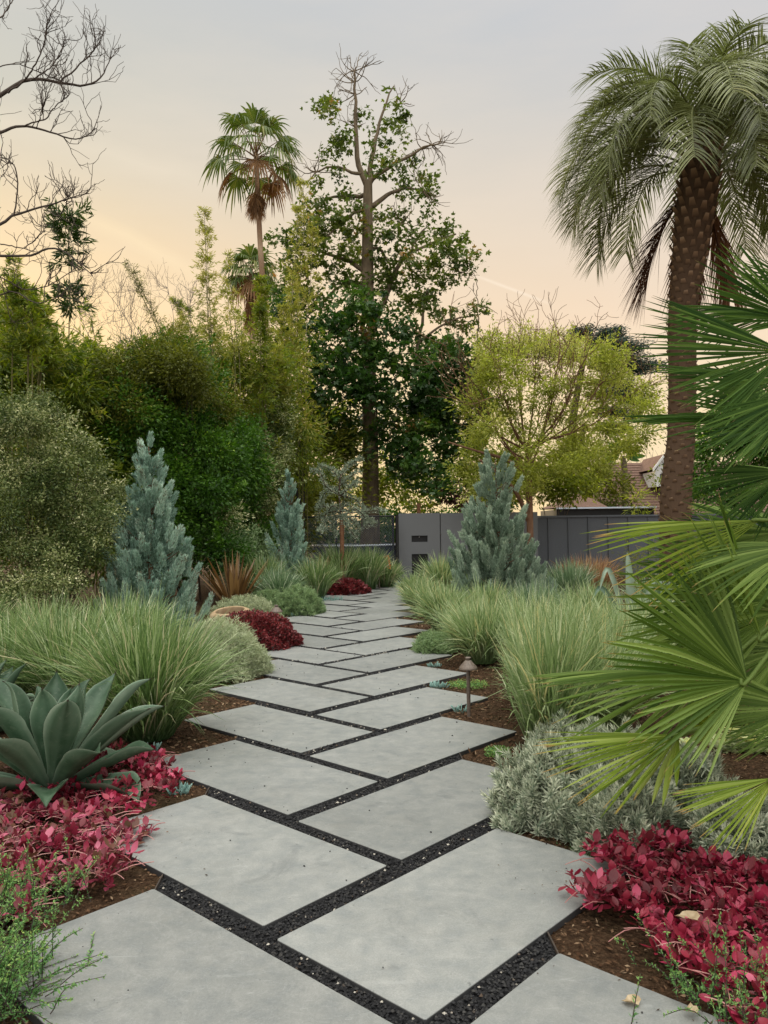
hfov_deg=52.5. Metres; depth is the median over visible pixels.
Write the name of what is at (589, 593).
grass clump
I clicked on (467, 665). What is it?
path light
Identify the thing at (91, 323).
bamboo plant
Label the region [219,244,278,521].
fan leaf palm
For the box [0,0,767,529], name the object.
sky
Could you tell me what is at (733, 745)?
succulent rosette
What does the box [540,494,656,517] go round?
outbuilding
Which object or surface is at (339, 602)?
stone paver
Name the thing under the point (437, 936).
stone paver
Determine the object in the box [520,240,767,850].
fan palm
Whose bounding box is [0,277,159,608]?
broad screen tree
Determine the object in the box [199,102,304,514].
fan leaf palm
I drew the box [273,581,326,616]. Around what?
green mound
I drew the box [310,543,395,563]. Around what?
fence
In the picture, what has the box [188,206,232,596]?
bamboo plant
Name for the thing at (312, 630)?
stone paver
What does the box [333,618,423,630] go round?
stone paver
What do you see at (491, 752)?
sedum tuft
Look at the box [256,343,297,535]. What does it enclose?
bamboo plant
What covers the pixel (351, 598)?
stone paver
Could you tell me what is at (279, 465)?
variegated shrub
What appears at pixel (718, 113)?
feather palm
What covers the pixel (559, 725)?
silver shrub
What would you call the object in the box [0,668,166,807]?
agave
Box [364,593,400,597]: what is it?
stone paver
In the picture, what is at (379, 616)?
stone paver
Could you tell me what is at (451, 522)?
gate panel
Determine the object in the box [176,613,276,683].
silver mound
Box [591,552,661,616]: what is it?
blue agave
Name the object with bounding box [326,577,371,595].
red mound plant
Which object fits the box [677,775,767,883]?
silver shrub
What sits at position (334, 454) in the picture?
back screen tree
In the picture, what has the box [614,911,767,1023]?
rosemary plant
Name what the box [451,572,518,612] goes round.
grass clump
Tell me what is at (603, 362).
yellow green tree
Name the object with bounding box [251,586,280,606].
green mound
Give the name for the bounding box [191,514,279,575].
loose bush
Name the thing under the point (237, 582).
bronze flax
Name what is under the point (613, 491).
dark bushy tree
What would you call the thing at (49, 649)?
grass clump
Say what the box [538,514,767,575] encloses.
batten fence
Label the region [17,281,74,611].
bamboo plant
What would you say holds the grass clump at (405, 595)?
on the ground at (136, 885)
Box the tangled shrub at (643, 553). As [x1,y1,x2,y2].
[609,529,709,590]
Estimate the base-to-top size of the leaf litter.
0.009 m
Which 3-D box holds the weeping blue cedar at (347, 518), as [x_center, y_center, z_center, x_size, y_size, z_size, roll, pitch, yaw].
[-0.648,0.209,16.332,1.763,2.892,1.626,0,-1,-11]
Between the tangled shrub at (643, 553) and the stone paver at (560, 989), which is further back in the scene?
the tangled shrub at (643, 553)
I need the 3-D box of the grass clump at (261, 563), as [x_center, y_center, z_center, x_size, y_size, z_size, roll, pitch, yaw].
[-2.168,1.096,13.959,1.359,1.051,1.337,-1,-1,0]
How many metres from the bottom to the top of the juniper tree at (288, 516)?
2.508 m
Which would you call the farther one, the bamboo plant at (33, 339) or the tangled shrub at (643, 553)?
the tangled shrub at (643, 553)
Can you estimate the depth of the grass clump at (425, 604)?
9.52 m
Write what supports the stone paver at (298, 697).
on the ground at (136, 885)
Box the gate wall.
[398,513,439,579]
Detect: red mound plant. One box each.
[220,608,303,650]
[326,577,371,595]
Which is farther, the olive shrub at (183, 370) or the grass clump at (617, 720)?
the olive shrub at (183, 370)
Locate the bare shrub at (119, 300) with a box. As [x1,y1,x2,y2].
[45,260,205,352]
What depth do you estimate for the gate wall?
19.99 m
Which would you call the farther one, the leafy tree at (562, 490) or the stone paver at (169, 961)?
the leafy tree at (562, 490)
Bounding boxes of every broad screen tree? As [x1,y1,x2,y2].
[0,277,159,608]
[193,302,352,523]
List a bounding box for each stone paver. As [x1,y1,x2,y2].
[0,889,391,1023]
[93,795,385,929]
[150,740,376,817]
[184,704,372,753]
[210,678,368,712]
[255,646,360,664]
[257,659,364,684]
[258,635,357,648]
[277,829,629,1023]
[279,624,357,635]
[285,616,357,626]
[299,760,513,862]
[303,609,359,617]
[310,717,516,780]
[317,687,487,729]
[322,665,465,697]
[323,599,368,605]
[323,649,451,672]
[325,595,374,600]
[325,605,359,610]
[325,637,414,655]
[326,592,380,596]
[329,627,429,641]
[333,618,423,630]
[335,611,417,621]
[342,605,411,613]
[348,600,408,607]
[357,596,404,602]
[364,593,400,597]
[371,590,399,593]
[376,587,398,590]
[471,954,731,1023]
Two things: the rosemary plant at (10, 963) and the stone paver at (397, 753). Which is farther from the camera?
the stone paver at (397, 753)
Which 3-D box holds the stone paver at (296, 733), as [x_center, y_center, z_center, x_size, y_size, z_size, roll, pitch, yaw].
[-0.729,1.447,5.190,1.230,0.050,0.614,-2,-2,43]
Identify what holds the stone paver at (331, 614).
on the ground at (136, 885)
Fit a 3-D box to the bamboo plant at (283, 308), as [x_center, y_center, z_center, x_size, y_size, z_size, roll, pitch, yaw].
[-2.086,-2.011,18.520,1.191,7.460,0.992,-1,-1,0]
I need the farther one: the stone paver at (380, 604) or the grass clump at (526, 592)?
the stone paver at (380, 604)
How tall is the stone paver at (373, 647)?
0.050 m
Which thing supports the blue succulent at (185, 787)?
on the ground at (136, 885)
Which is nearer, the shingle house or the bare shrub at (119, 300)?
the bare shrub at (119, 300)
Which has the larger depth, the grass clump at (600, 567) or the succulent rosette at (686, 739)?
the grass clump at (600, 567)
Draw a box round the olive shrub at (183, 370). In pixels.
[79,316,254,604]
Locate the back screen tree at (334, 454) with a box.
[1,344,388,574]
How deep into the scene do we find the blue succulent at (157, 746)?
4.71 m
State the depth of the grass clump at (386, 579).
17.18 m
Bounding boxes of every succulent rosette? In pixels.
[679,737,697,749]
[708,734,734,753]
[719,726,751,754]
[737,729,767,753]
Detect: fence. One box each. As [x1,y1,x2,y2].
[305,515,398,580]
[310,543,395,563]
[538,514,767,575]
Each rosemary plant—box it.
[0,836,99,942]
[0,886,108,1023]
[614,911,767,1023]
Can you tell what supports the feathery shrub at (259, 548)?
on the ground at (136, 885)
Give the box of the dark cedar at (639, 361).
[561,322,667,493]
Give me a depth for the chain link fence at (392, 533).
19.59 m
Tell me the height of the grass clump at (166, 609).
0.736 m
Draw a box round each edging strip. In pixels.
[154,623,295,889]
[394,626,558,954]
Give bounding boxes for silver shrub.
[480,724,601,840]
[521,708,588,751]
[556,757,688,865]
[560,713,656,769]
[629,734,749,824]
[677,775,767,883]
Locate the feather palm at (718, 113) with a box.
[544,10,767,583]
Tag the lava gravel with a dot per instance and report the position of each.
(177, 890)
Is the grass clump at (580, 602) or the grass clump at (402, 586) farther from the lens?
the grass clump at (402, 586)
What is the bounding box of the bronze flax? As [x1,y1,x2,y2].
[192,550,268,601]
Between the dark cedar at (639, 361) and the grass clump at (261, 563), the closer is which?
the grass clump at (261, 563)
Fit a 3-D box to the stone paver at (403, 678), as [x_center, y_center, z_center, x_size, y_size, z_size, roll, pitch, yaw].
[0.117,1.464,6.717,0.616,0.050,1.227,-2,-2,43]
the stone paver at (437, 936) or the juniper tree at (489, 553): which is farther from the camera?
the juniper tree at (489, 553)
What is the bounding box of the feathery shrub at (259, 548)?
[200,510,312,586]
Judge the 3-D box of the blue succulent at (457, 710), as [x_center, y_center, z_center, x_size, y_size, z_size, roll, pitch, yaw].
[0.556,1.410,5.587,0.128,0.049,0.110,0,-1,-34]
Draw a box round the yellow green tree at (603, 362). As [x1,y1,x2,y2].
[405,286,667,568]
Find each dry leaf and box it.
[622,994,640,1004]
[675,910,699,920]
[684,1002,698,1012]
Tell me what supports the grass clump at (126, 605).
on the ground at (136, 885)
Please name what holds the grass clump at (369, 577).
on the ground at (136, 885)
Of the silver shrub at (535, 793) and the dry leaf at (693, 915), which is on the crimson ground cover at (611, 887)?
the dry leaf at (693, 915)
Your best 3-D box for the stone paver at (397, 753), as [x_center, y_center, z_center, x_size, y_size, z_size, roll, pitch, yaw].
[0.208,1.423,4.715,0.613,0.050,1.224,-2,-2,43]
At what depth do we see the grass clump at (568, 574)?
12.76 m
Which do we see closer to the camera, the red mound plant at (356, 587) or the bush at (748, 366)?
the red mound plant at (356, 587)
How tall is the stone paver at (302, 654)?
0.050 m
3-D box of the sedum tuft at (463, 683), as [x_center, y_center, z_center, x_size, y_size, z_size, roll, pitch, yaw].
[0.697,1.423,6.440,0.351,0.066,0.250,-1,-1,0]
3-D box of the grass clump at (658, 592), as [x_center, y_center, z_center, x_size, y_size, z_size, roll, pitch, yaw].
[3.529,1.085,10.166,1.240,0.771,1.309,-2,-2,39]
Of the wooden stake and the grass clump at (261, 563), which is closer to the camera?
the grass clump at (261, 563)
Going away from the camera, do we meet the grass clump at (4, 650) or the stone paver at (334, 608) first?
the grass clump at (4, 650)
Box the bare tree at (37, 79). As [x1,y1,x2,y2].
[0,0,126,325]
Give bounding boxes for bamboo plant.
[0,250,24,327]
[0,272,56,619]
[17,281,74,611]
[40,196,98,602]
[81,314,107,598]
[123,258,167,340]
[167,296,220,590]
[171,308,191,587]
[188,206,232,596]
[219,248,255,538]
[228,306,264,439]
[242,273,280,526]
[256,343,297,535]
[269,316,290,395]
[271,176,327,556]
[273,273,320,543]
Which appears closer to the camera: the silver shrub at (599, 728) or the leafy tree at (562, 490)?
the silver shrub at (599, 728)
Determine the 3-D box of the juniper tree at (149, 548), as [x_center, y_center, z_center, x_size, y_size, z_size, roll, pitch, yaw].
[-3.136,0.244,9.901,1.464,2.612,1.467,-1,-1,21]
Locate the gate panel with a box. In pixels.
[440,512,537,576]
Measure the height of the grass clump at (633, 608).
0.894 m
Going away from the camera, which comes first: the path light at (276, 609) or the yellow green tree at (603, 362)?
the path light at (276, 609)
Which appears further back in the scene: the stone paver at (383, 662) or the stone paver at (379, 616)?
the stone paver at (379, 616)
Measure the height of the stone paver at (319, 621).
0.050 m
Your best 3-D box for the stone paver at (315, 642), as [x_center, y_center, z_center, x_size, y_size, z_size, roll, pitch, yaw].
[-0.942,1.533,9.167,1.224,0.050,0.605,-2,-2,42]
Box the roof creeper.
[645,464,662,488]
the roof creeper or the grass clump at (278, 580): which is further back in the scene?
the roof creeper
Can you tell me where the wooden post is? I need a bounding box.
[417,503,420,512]
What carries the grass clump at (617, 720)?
on the ground at (136, 885)
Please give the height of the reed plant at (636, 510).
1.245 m
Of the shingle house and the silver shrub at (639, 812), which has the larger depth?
the shingle house
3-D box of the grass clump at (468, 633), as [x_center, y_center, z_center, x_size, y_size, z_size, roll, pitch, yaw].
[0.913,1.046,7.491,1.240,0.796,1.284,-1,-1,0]
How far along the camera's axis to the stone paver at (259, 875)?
3.06 m
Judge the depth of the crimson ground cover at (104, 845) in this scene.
3.13 m
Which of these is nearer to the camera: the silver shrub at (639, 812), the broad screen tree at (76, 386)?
the silver shrub at (639, 812)
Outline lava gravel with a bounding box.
[159,607,554,1023]
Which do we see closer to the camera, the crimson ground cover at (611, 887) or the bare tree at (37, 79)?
the crimson ground cover at (611, 887)
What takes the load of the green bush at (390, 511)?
on the ground at (136, 885)
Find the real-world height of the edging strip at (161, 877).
0.055 m
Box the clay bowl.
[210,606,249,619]
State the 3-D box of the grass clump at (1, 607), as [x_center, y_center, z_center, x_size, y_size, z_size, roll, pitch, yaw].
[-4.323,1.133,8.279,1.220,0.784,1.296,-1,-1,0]
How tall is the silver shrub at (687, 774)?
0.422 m
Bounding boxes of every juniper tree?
[92,430,214,632]
[263,469,309,581]
[447,449,558,601]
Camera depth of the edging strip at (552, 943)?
2.48 m
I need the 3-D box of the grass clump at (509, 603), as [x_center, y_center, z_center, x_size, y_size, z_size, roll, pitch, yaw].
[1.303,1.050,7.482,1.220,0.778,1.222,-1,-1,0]
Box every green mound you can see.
[209,592,283,616]
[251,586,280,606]
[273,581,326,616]
[410,629,459,654]
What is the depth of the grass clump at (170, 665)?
4.73 m
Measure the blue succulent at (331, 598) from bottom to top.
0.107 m
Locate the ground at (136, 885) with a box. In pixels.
[0,531,767,1023]
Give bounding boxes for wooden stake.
[340,520,343,584]
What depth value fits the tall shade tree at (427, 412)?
23.35 m
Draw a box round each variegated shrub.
[0,373,141,614]
[194,393,311,535]
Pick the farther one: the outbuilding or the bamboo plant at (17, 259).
the outbuilding
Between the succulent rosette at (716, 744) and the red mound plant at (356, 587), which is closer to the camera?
the succulent rosette at (716, 744)
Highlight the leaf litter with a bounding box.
[34,670,711,1022]
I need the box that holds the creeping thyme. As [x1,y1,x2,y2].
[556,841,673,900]
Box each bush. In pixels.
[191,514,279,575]
[305,461,523,559]
[336,449,464,512]
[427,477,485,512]
[658,383,767,513]
[711,341,767,505]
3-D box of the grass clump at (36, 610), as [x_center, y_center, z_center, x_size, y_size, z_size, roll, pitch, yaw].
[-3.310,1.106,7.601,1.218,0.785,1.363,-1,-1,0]
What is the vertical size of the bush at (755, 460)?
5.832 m
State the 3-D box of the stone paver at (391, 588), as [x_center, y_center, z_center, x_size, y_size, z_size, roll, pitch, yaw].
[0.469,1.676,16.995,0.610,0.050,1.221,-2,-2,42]
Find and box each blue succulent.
[147,742,161,750]
[166,780,191,795]
[322,595,343,600]
[427,662,441,667]
[429,680,449,688]
[451,703,466,712]
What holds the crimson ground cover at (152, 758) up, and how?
on the ground at (136, 885)
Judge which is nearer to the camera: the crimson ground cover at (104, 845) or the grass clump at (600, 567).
the crimson ground cover at (104, 845)
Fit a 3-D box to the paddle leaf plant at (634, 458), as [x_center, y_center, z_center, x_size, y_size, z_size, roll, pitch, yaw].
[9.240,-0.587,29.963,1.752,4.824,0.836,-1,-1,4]
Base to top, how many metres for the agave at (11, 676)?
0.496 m
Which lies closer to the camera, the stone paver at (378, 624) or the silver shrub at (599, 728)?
the silver shrub at (599, 728)
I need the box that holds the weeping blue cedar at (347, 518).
[309,454,389,542]
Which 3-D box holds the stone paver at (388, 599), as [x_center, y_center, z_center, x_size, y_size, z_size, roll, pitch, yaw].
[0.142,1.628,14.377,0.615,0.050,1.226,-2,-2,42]
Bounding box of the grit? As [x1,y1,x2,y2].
[82,647,642,1022]
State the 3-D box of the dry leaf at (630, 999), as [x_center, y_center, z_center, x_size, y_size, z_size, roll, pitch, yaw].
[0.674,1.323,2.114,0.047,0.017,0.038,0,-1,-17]
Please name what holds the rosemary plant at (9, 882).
on the ground at (136, 885)
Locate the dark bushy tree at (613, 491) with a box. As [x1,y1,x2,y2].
[554,428,652,508]
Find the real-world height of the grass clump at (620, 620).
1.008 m
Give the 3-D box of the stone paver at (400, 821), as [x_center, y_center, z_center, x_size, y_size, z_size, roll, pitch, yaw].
[0.254,1.402,3.719,0.616,0.050,1.220,-2,-2,42]
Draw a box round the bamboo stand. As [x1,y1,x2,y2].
[296,423,304,559]
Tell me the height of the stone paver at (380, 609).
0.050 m
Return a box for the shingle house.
[588,453,767,515]
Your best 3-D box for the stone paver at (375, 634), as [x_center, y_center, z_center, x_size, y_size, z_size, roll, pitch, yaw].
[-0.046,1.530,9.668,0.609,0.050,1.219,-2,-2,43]
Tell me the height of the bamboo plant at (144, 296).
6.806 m
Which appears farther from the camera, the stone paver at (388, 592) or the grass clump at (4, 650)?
the stone paver at (388, 592)
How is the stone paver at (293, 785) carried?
on the ground at (136, 885)
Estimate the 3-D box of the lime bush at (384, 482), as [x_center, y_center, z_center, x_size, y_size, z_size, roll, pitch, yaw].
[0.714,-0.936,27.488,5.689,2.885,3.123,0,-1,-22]
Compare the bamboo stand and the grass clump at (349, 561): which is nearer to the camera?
the grass clump at (349, 561)
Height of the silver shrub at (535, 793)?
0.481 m
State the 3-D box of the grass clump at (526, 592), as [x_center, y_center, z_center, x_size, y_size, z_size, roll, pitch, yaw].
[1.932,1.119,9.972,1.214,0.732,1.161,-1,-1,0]
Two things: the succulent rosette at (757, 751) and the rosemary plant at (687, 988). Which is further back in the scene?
the succulent rosette at (757, 751)
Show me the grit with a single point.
(346, 788)
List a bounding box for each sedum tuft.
[447,678,487,689]
[484,745,511,756]
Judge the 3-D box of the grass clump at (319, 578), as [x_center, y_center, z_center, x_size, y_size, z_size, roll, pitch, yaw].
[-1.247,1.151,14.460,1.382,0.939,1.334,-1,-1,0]
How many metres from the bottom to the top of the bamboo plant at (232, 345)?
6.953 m
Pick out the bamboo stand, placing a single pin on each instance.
(297, 494)
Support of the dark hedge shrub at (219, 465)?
on the ground at (136, 885)
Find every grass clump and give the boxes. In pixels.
[0,586,27,621]
[0,587,92,636]
[0,587,161,693]
[0,597,75,693]
[16,574,262,742]
[50,582,206,640]
[98,590,187,632]
[234,547,296,594]
[250,561,311,593]
[290,552,352,598]
[309,538,377,590]
[345,541,397,588]
[377,557,410,586]
[393,566,438,595]
[393,572,450,613]
[395,571,476,630]
[409,551,457,591]
[418,582,520,663]
[424,588,518,634]
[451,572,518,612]
[472,579,580,655]
[484,583,675,731]
[486,574,621,703]
[487,559,663,748]
[489,560,632,673]
[500,575,569,609]
[518,583,622,623]
[535,556,603,600]
[545,579,676,695]
[549,552,624,593]
[555,575,624,614]
[585,586,677,661]
[615,570,681,610]
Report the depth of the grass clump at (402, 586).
13.67 m
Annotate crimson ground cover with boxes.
[0,787,164,926]
[2,738,194,816]
[558,820,767,1023]
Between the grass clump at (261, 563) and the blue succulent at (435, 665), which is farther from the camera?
the grass clump at (261, 563)
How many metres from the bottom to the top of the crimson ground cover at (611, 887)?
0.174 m
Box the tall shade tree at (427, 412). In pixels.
[258,43,505,544]
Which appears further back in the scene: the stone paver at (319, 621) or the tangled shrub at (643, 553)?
the tangled shrub at (643, 553)
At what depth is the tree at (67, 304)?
13.74 m
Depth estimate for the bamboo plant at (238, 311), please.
16.86 m
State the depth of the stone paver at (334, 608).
12.81 m
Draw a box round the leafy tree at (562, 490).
[472,442,612,515]
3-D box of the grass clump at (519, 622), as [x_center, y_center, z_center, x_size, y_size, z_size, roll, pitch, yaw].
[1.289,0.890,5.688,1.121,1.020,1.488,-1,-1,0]
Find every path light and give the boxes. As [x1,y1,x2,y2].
[271,605,282,635]
[459,657,477,716]
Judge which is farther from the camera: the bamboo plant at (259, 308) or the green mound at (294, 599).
the bamboo plant at (259, 308)
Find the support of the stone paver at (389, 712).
on the ground at (136, 885)
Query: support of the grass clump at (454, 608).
on the ground at (136, 885)
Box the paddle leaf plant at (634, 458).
[605,436,644,508]
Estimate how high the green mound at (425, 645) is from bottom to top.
0.281 m
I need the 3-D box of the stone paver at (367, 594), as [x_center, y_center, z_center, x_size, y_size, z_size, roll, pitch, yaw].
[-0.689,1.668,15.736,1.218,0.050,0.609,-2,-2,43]
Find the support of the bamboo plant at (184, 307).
on the ground at (136, 885)
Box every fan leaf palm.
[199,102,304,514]
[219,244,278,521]
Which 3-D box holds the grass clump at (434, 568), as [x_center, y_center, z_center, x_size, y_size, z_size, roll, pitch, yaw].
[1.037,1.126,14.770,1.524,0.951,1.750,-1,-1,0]
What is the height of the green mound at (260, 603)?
0.452 m
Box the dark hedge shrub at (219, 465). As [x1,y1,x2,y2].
[83,324,296,599]
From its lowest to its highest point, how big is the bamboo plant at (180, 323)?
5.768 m
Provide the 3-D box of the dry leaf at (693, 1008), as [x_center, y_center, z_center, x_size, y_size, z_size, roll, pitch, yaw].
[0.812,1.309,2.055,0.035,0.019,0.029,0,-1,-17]
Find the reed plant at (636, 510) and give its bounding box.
[620,481,659,514]
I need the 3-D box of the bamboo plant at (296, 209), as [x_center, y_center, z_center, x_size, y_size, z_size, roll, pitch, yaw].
[-2.047,-3.287,19.074,1.360,10.034,1.026,-1,-1,22]
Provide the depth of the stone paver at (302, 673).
7.04 m
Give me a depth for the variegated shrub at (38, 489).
9.27 m
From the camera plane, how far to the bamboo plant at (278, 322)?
18.58 m
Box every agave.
[0,657,34,731]
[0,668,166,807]
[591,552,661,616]
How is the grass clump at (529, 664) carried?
on the ground at (136, 885)
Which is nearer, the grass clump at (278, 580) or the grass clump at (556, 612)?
the grass clump at (556, 612)
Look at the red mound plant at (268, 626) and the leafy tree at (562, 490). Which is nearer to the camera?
the red mound plant at (268, 626)

